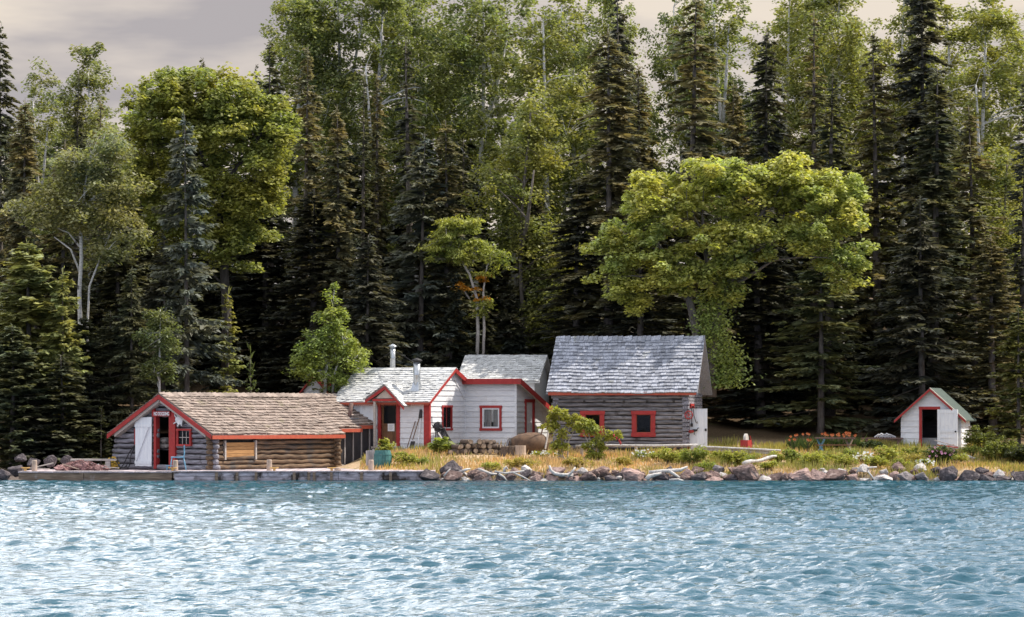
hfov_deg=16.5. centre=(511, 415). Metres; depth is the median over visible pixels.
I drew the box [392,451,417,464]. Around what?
weed clump
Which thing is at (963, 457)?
weed clump
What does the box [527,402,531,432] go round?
side door
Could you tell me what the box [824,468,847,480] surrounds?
boulder
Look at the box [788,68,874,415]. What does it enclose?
spruce tree
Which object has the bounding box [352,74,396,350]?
spruce tree
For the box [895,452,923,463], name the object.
weed clump
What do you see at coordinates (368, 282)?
spruce tree
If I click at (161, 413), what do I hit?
dock sign
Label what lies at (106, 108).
aspen tree
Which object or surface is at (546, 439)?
leaning pole
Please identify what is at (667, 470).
driftwood
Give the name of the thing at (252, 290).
spruce tree
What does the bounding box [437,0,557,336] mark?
aspen tree
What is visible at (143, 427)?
door
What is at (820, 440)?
daylily
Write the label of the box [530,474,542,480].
rock
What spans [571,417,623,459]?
sumac shrub
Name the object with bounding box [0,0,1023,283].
sky
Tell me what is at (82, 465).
fishing net
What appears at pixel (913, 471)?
boulder
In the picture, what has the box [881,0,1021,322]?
aspen tree
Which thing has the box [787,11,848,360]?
spruce tree
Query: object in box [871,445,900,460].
weed clump
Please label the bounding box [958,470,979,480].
boulder
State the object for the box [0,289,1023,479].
ground
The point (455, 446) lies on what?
firewood log
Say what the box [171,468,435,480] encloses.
dock
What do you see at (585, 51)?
aspen tree
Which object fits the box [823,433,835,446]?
daylily
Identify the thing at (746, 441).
grindstone
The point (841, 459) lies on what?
weed clump
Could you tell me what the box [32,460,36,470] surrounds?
mooring post
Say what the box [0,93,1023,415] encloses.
forest
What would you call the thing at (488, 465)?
weed clump
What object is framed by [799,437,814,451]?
daylily
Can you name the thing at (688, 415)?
spoked pulley
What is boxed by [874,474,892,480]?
boulder
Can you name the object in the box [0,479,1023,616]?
lake water
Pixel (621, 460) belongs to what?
weed clump
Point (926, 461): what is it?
daisy clump
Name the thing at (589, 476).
boulder
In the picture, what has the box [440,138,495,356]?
spruce tree
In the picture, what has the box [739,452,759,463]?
weed clump
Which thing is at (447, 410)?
window
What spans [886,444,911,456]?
weed clump
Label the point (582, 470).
rock
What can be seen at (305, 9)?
aspen tree
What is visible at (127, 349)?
spruce tree
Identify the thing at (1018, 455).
leafy shrub
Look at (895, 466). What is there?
rock
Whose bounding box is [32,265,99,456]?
cedar tree
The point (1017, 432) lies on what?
spruce tree
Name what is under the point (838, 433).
daylily
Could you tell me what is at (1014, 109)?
aspen tree
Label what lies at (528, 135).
aspen tree
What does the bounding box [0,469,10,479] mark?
boulder
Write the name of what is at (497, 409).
window
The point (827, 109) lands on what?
aspen tree
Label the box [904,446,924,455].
weed clump
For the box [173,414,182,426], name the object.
moose antler
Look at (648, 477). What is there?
driftwood
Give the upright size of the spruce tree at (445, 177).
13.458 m
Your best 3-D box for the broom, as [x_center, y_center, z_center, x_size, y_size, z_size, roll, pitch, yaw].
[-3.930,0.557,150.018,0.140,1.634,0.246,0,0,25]
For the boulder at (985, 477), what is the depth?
139.78 m
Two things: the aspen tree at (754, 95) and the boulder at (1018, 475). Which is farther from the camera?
the aspen tree at (754, 95)
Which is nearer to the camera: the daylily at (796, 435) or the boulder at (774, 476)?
the boulder at (774, 476)
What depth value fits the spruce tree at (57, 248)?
157.95 m
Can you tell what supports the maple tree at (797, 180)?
on the ground at (726, 428)
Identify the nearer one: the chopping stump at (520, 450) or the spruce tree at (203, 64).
the chopping stump at (520, 450)
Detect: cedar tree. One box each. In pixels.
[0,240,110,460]
[0,324,77,468]
[0,387,84,469]
[12,354,113,468]
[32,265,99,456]
[58,374,119,462]
[61,315,122,439]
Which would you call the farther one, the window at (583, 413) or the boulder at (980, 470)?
the window at (583, 413)
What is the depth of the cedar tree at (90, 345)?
151.35 m
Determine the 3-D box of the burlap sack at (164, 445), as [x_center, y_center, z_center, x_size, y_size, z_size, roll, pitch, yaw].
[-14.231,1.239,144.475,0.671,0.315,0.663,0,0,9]
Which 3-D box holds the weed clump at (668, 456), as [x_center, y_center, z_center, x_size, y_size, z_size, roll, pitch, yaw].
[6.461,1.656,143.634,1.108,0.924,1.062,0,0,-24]
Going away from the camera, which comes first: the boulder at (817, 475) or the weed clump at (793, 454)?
the boulder at (817, 475)
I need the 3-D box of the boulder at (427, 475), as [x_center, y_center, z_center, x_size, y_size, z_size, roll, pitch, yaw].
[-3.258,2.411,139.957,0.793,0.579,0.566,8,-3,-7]
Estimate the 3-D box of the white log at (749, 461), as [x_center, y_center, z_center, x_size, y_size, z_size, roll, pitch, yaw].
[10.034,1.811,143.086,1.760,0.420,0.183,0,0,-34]
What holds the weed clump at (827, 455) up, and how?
on the ground at (726, 428)
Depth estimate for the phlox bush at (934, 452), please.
143.63 m
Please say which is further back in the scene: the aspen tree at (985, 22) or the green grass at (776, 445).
the aspen tree at (985, 22)
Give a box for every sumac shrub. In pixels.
[537,405,581,459]
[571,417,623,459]
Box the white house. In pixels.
[336,344,552,449]
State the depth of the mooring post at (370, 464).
141.41 m
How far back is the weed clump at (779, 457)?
144.09 m
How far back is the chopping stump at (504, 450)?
146.74 m
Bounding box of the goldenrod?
[104,456,119,468]
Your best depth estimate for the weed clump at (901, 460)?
142.54 m
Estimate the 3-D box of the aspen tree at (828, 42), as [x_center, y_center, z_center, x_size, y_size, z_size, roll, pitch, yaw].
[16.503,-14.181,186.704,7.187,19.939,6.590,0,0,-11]
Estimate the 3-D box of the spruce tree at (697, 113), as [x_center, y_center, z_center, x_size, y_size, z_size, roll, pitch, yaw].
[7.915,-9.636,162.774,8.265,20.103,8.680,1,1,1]
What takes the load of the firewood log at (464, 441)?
on the firewood log
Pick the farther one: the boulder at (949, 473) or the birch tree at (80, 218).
the birch tree at (80, 218)
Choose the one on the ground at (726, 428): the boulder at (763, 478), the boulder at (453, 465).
the boulder at (763, 478)
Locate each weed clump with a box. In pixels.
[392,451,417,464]
[409,456,428,464]
[481,461,502,469]
[502,457,541,467]
[530,450,557,455]
[562,455,594,466]
[612,456,633,464]
[647,449,663,460]
[659,446,683,463]
[679,445,710,463]
[694,460,717,470]
[706,449,722,460]
[719,449,748,466]
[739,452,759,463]
[759,460,779,469]
[768,450,784,461]
[781,447,802,462]
[798,451,830,467]
[818,448,833,462]
[831,452,858,466]
[842,448,861,456]
[863,455,889,466]
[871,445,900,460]
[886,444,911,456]
[889,457,914,467]
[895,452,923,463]
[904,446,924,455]
[947,452,968,463]
[958,444,981,455]
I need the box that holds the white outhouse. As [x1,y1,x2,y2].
[894,388,975,449]
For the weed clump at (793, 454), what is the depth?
143.70 m
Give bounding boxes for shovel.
[410,418,419,447]
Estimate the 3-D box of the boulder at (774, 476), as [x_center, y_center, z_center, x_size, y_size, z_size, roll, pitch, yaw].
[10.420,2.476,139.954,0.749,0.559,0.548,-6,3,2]
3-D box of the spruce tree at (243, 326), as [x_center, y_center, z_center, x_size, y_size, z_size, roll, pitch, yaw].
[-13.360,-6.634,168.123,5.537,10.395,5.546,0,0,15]
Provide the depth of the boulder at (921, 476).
139.75 m
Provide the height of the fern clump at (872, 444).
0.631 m
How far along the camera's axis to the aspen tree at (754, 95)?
186.92 m
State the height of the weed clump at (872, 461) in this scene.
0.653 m
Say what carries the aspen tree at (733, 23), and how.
on the ground at (726, 428)
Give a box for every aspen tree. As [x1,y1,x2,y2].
[1,56,66,258]
[2,118,85,255]
[29,41,131,293]
[65,93,135,305]
[244,0,366,303]
[258,0,367,289]
[267,0,385,202]
[322,0,452,310]
[349,24,436,251]
[360,0,485,325]
[393,0,507,199]
[412,0,529,321]
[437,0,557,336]
[456,90,584,362]
[471,0,605,347]
[518,0,606,299]
[521,60,605,325]
[561,0,656,259]
[585,2,668,221]
[632,0,720,263]
[653,31,768,258]
[657,0,772,360]
[713,2,809,255]
[725,0,837,278]
[763,4,889,180]
[780,0,897,360]
[793,83,855,315]
[809,2,916,274]
[845,0,945,289]
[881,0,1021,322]
[928,0,1023,297]
[947,146,1023,336]
[951,10,1023,244]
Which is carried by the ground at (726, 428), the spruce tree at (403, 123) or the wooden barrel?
the spruce tree at (403, 123)
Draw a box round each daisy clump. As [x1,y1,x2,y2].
[853,451,873,462]
[915,458,934,465]
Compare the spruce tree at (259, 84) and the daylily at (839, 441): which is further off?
the spruce tree at (259, 84)
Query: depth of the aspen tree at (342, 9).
176.38 m
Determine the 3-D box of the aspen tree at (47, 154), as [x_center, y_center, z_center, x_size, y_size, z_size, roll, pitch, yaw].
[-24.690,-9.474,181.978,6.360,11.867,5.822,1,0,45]
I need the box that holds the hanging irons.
[690,407,697,426]
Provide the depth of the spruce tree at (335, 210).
163.37 m
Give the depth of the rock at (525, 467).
141.23 m
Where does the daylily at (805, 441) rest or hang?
on the ground at (726, 428)
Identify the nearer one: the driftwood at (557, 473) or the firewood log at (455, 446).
the driftwood at (557, 473)
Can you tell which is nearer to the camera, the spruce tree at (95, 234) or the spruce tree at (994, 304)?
the spruce tree at (994, 304)
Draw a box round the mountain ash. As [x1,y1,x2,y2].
[413,214,520,355]
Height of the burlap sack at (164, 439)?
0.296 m
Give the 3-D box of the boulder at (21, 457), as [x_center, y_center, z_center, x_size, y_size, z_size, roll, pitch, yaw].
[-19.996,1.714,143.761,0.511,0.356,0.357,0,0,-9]
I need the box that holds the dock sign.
[153,411,169,415]
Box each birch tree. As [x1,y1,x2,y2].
[0,121,156,351]
[281,281,372,392]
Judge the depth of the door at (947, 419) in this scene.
149.94 m
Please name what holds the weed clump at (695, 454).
on the ground at (726, 428)
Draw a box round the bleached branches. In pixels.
[874,433,895,437]
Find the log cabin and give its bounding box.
[546,335,711,451]
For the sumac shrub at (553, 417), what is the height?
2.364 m
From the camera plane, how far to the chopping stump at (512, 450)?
146.75 m
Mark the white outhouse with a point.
(950, 424)
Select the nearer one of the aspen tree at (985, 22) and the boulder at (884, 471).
the boulder at (884, 471)
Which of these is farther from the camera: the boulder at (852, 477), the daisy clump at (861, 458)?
the daisy clump at (861, 458)
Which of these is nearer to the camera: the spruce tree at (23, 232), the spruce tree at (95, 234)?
the spruce tree at (23, 232)
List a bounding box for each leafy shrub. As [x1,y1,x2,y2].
[962,425,1000,447]
[976,435,1018,461]
[1002,443,1023,463]
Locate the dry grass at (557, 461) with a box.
[359,439,1023,479]
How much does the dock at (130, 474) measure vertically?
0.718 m
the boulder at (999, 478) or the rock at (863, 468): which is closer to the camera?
the boulder at (999, 478)
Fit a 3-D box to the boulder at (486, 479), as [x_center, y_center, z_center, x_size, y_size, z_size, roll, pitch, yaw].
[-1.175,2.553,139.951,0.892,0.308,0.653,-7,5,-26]
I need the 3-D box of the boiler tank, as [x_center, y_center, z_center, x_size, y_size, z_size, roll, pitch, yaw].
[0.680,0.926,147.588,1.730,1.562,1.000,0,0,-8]
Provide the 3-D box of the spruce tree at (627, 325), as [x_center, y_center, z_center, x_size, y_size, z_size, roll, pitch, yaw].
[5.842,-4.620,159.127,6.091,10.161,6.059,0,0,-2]
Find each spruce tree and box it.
[0,21,43,330]
[0,99,56,405]
[2,234,56,405]
[31,139,103,391]
[60,71,94,329]
[82,97,114,341]
[82,207,157,393]
[83,405,117,464]
[85,149,192,384]
[87,311,137,448]
[89,266,169,462]
[112,233,206,401]
[113,153,219,369]
[133,110,250,402]
[163,69,195,302]
[182,58,230,324]
[189,171,309,388]
[190,171,276,376]
[206,287,246,392]
[236,40,302,351]
[237,65,276,350]
[242,188,373,391]
[250,47,336,388]
[278,105,375,379]
[308,234,418,393]
[338,133,481,384]
[346,74,383,341]
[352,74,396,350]
[369,41,442,366]
[396,120,505,364]
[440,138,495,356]
[489,191,571,365]
[521,176,616,401]
[537,29,684,336]
[572,0,647,334]
[584,200,704,405]
[613,0,753,405]
[625,65,668,334]
[702,201,841,427]
[706,80,754,392]
[725,28,810,411]
[744,244,903,433]
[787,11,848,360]
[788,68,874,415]
[813,32,940,385]
[830,196,1016,434]
[843,68,1014,422]
[855,0,982,379]
[940,105,1014,400]
[945,235,1023,433]
[964,304,1023,451]
[988,74,1023,424]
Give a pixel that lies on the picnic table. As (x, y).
(847, 444)
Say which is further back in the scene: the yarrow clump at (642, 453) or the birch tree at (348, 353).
the birch tree at (348, 353)
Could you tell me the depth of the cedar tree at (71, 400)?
146.98 m
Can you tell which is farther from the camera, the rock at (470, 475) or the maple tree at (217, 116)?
the maple tree at (217, 116)
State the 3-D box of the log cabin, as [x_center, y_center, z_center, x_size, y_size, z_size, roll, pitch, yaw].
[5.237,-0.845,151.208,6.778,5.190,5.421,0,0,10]
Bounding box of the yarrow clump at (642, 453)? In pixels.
[632,449,653,459]
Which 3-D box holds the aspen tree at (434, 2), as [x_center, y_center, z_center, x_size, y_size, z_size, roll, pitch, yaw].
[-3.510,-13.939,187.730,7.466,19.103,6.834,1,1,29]
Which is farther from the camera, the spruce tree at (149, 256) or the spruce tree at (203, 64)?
the spruce tree at (203, 64)
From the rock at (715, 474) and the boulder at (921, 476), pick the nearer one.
the boulder at (921, 476)
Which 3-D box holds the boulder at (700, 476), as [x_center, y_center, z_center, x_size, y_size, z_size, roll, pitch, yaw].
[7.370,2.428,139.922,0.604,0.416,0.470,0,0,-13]
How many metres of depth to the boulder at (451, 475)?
139.81 m
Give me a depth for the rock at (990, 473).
140.61 m
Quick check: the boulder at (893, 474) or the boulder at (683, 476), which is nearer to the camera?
the boulder at (683, 476)
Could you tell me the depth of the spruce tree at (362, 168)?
170.88 m
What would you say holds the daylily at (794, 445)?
on the ground at (726, 428)
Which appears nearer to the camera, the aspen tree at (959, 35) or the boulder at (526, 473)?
the boulder at (526, 473)
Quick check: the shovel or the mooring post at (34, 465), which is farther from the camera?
the shovel
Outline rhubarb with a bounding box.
[427,436,454,453]
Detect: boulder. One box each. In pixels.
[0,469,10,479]
[7,465,23,476]
[14,453,26,461]
[27,458,39,466]
[43,455,56,466]
[60,455,71,463]
[420,469,439,480]
[440,460,461,473]
[443,470,462,480]
[469,467,483,474]
[469,476,490,480]
[495,475,505,480]
[504,473,516,479]
[518,469,531,478]
[546,467,565,476]
[546,475,557,479]
[569,476,580,480]
[579,471,597,480]
[597,466,609,476]
[604,475,619,480]
[611,469,620,475]
[622,468,645,480]
[680,473,690,479]
[681,468,693,476]
[691,472,705,480]
[706,476,723,480]
[712,465,725,472]
[722,474,732,479]
[732,464,759,480]
[758,475,770,480]
[765,472,781,480]
[789,468,814,480]
[811,469,825,480]
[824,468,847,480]
[846,474,857,480]
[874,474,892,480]
[879,469,887,474]
[889,471,898,479]
[896,471,913,480]
[910,468,918,474]
[914,472,928,480]
[939,466,957,480]
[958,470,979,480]
[975,467,988,473]
[978,474,994,480]
[996,476,1012,480]
[1009,470,1023,480]
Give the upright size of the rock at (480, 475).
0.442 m
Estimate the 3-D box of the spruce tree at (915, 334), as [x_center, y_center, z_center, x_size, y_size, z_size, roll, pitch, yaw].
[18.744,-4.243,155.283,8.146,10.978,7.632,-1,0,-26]
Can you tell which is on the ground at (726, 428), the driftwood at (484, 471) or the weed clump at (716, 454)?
the weed clump at (716, 454)
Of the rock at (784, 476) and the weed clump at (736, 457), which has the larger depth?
the weed clump at (736, 457)
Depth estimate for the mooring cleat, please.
140.37 m
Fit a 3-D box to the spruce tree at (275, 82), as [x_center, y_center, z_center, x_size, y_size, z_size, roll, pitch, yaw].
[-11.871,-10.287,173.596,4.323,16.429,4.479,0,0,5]
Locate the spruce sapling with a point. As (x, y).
(251, 376)
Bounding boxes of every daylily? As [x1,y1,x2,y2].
[785,434,799,447]
[787,437,803,449]
[799,433,809,448]
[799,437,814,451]
[812,433,826,446]
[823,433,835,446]
[828,432,843,447]
[834,434,847,448]
[848,433,867,447]
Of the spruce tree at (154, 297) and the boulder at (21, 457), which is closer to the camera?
the boulder at (21, 457)
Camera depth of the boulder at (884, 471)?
141.18 m
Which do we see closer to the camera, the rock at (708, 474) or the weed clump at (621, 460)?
the rock at (708, 474)
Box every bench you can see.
[70,459,116,468]
[861,438,902,445]
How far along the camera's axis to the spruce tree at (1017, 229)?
157.98 m
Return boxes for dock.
[18,469,172,480]
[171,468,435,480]
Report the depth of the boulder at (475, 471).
140.59 m
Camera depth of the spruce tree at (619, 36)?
168.19 m
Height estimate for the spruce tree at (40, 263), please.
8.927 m
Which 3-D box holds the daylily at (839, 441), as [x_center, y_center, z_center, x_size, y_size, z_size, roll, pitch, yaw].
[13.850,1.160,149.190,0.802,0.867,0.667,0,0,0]
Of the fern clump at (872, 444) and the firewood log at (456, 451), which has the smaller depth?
the firewood log at (456, 451)
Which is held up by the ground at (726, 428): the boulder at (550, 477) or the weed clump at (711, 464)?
the weed clump at (711, 464)
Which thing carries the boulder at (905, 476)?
on the ground at (726, 428)
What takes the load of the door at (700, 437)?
in the log cabin
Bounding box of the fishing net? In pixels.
[53,460,111,470]
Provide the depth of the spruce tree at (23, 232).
159.62 m
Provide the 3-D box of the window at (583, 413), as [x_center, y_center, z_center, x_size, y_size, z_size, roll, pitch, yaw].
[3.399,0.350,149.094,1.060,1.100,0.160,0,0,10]
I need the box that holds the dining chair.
[166,445,186,469]
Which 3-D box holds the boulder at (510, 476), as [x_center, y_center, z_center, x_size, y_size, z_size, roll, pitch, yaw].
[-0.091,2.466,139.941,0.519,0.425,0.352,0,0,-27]
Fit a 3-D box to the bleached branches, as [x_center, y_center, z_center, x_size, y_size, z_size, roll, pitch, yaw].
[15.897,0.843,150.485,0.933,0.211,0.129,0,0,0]
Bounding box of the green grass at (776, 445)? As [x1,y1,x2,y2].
[359,435,1023,478]
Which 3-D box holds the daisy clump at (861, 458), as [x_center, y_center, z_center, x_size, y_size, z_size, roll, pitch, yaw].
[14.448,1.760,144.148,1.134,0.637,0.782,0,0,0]
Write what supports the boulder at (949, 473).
on the ground at (726, 428)
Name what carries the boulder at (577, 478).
on the stone
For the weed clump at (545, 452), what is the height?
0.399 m
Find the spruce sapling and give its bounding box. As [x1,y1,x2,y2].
[243,341,258,392]
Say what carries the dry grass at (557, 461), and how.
on the ground at (726, 428)
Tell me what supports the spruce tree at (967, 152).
on the ground at (726, 428)
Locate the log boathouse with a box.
[107,392,384,469]
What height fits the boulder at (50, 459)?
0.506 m
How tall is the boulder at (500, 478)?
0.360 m
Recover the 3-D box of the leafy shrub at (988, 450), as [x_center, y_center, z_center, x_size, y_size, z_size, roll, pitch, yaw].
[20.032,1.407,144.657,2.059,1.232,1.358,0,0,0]
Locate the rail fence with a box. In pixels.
[576,444,780,456]
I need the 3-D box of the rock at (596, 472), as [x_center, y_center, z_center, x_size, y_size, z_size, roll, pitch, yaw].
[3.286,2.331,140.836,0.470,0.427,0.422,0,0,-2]
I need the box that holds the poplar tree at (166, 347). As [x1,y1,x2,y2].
[131,307,183,392]
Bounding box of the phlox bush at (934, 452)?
[923,444,958,463]
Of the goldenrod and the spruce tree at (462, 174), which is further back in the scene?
the spruce tree at (462, 174)
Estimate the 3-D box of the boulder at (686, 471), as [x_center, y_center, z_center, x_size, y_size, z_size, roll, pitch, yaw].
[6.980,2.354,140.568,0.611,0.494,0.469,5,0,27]
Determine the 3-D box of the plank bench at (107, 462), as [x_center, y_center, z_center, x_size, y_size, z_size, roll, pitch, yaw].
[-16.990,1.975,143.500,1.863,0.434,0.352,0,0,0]
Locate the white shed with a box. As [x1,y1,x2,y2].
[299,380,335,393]
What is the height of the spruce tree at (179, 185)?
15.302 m
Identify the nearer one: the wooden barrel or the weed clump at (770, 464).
the weed clump at (770, 464)
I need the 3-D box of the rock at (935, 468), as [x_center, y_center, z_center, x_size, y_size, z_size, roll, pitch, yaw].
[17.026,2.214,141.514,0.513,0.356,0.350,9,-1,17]
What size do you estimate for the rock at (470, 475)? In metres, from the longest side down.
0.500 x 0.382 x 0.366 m
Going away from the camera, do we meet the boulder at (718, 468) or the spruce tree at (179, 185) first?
the boulder at (718, 468)
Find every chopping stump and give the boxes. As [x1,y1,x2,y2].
[500,446,508,456]
[509,446,514,455]
[515,445,525,455]
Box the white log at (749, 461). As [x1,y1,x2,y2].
[742,455,776,464]
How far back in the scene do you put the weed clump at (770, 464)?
142.31 m
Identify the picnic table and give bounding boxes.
[814,437,855,450]
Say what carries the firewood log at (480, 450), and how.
on the ground at (726, 428)
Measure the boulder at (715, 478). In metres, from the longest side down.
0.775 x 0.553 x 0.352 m
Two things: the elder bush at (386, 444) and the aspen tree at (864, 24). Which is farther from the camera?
the aspen tree at (864, 24)
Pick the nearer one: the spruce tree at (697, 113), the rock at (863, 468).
the rock at (863, 468)
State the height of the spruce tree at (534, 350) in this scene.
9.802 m
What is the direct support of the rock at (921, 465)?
on the ground at (726, 428)
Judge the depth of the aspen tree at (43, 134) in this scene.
169.36 m
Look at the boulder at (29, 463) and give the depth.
142.86 m
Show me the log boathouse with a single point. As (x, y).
(228, 431)
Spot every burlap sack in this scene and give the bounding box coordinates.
[160,437,168,442]
[160,443,168,448]
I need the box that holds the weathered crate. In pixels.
[366,449,374,465]
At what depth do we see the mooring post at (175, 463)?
140.21 m
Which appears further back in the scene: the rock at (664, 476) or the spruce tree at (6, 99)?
the spruce tree at (6, 99)
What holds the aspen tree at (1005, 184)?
on the ground at (726, 428)
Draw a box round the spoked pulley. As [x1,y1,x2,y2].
[684,411,692,418]
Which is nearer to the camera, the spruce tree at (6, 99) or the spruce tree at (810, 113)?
the spruce tree at (6, 99)
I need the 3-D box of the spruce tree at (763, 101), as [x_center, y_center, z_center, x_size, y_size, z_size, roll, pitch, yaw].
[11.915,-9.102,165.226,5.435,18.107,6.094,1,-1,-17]
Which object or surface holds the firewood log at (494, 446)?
on the firewood log
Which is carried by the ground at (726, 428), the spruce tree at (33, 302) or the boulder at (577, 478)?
the spruce tree at (33, 302)
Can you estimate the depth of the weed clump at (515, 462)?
142.91 m
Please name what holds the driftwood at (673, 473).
on the driftwood
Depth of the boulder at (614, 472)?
141.14 m
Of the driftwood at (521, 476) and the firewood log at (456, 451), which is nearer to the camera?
the driftwood at (521, 476)
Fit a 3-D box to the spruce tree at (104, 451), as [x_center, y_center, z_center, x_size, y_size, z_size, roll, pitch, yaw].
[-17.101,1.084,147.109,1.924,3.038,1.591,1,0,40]
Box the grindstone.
[740,434,752,447]
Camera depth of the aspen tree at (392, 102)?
186.55 m
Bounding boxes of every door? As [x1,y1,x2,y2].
[135,417,151,465]
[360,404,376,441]
[382,405,395,442]
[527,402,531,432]
[689,409,706,449]
[937,409,957,447]
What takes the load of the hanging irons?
hanging from the log cabin
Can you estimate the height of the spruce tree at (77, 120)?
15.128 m
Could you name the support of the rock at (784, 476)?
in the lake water
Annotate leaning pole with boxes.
[544,411,551,448]
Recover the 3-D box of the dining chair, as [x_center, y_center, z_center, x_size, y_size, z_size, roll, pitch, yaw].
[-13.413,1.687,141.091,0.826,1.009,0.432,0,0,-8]
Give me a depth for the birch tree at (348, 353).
152.79 m
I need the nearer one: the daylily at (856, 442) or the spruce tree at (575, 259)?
the daylily at (856, 442)
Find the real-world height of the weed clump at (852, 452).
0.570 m
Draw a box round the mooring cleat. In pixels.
[327,467,340,470]
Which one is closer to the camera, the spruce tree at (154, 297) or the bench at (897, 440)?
the bench at (897, 440)
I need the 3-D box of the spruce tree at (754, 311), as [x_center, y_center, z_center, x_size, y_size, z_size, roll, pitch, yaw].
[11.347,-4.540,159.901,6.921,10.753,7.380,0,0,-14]
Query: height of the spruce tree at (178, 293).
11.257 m
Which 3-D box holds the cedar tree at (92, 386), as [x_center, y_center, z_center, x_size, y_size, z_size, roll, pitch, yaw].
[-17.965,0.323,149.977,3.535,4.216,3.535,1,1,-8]
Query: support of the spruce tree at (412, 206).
on the ground at (726, 428)
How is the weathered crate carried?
on the dock at (316, 474)
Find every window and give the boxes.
[176,429,192,445]
[440,405,452,429]
[479,405,501,430]
[580,411,604,436]
[631,411,655,436]
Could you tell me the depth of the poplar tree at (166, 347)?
148.63 m
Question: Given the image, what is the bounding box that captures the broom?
[417,409,421,446]
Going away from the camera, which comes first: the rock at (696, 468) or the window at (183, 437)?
the rock at (696, 468)
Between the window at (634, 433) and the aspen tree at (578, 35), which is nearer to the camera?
the window at (634, 433)
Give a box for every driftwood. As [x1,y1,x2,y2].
[478,468,496,474]
[494,470,523,473]
[513,472,529,480]
[549,465,568,476]
[645,472,661,480]
[649,466,687,473]
[668,469,679,478]
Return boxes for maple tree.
[116,61,307,373]
[578,150,879,396]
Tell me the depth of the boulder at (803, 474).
139.68 m
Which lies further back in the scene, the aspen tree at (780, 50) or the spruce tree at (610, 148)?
the aspen tree at (780, 50)
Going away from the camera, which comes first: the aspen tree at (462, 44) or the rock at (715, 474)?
the rock at (715, 474)
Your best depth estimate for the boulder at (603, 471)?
140.96 m
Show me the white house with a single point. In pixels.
(499, 397)
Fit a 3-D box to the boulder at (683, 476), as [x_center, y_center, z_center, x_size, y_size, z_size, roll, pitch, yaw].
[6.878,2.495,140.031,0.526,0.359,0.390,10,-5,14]
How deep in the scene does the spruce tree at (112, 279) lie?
160.69 m
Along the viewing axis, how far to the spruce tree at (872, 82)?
166.93 m
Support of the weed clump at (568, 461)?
on the ground at (726, 428)
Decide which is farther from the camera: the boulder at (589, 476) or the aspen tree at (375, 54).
the aspen tree at (375, 54)
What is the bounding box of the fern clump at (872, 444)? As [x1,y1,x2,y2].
[857,440,884,451]
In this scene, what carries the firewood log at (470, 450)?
on the ground at (726, 428)
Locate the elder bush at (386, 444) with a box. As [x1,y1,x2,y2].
[375,437,395,450]
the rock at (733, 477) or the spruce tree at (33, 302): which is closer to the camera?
the rock at (733, 477)
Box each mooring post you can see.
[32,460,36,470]
[173,460,177,477]
[267,459,271,470]
[368,460,373,469]
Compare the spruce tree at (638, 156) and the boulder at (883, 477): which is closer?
the boulder at (883, 477)
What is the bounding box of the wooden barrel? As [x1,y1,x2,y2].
[374,450,391,467]
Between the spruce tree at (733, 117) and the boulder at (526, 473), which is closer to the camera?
the boulder at (526, 473)
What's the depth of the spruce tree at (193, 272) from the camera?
152.28 m
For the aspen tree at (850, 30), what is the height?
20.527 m
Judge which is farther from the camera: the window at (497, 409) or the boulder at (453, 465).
the window at (497, 409)
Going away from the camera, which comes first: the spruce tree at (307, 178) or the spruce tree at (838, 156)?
the spruce tree at (838, 156)
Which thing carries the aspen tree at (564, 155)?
on the ground at (726, 428)
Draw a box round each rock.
[467,472,474,478]
[474,472,487,479]
[521,465,532,472]
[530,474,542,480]
[577,467,587,474]
[591,469,599,477]
[653,472,670,479]
[691,466,703,472]
[705,472,712,478]
[712,471,720,476]
[726,474,737,479]
[780,472,789,480]
[849,468,857,474]
[856,464,869,471]
[891,462,905,473]
[914,463,926,471]
[931,467,940,473]
[984,471,993,477]
[992,469,1004,477]
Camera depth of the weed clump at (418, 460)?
143.80 m
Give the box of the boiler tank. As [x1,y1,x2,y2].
[509,419,548,454]
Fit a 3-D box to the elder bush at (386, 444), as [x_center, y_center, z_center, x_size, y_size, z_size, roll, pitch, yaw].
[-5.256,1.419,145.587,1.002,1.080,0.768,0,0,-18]
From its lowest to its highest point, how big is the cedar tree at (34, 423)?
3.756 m
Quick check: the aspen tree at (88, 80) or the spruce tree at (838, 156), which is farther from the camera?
the aspen tree at (88, 80)
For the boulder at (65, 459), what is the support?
on the dock at (130, 474)
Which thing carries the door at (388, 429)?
in the white house
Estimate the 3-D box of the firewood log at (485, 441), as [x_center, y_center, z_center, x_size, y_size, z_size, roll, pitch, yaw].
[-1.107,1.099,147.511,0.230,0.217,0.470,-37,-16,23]
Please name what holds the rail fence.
on the ground at (726, 428)
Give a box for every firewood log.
[451,444,460,449]
[451,449,459,454]
[460,439,469,443]
[467,448,474,453]
[477,448,484,452]
[482,439,488,443]
[487,444,497,448]
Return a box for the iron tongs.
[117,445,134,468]
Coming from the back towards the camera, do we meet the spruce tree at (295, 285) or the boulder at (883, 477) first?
the spruce tree at (295, 285)
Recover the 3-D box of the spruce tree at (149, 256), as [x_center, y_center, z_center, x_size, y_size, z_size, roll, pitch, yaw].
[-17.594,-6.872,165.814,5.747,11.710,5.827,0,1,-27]
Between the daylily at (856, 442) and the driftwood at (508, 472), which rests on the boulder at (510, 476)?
the driftwood at (508, 472)
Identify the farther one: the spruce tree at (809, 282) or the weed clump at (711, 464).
the spruce tree at (809, 282)

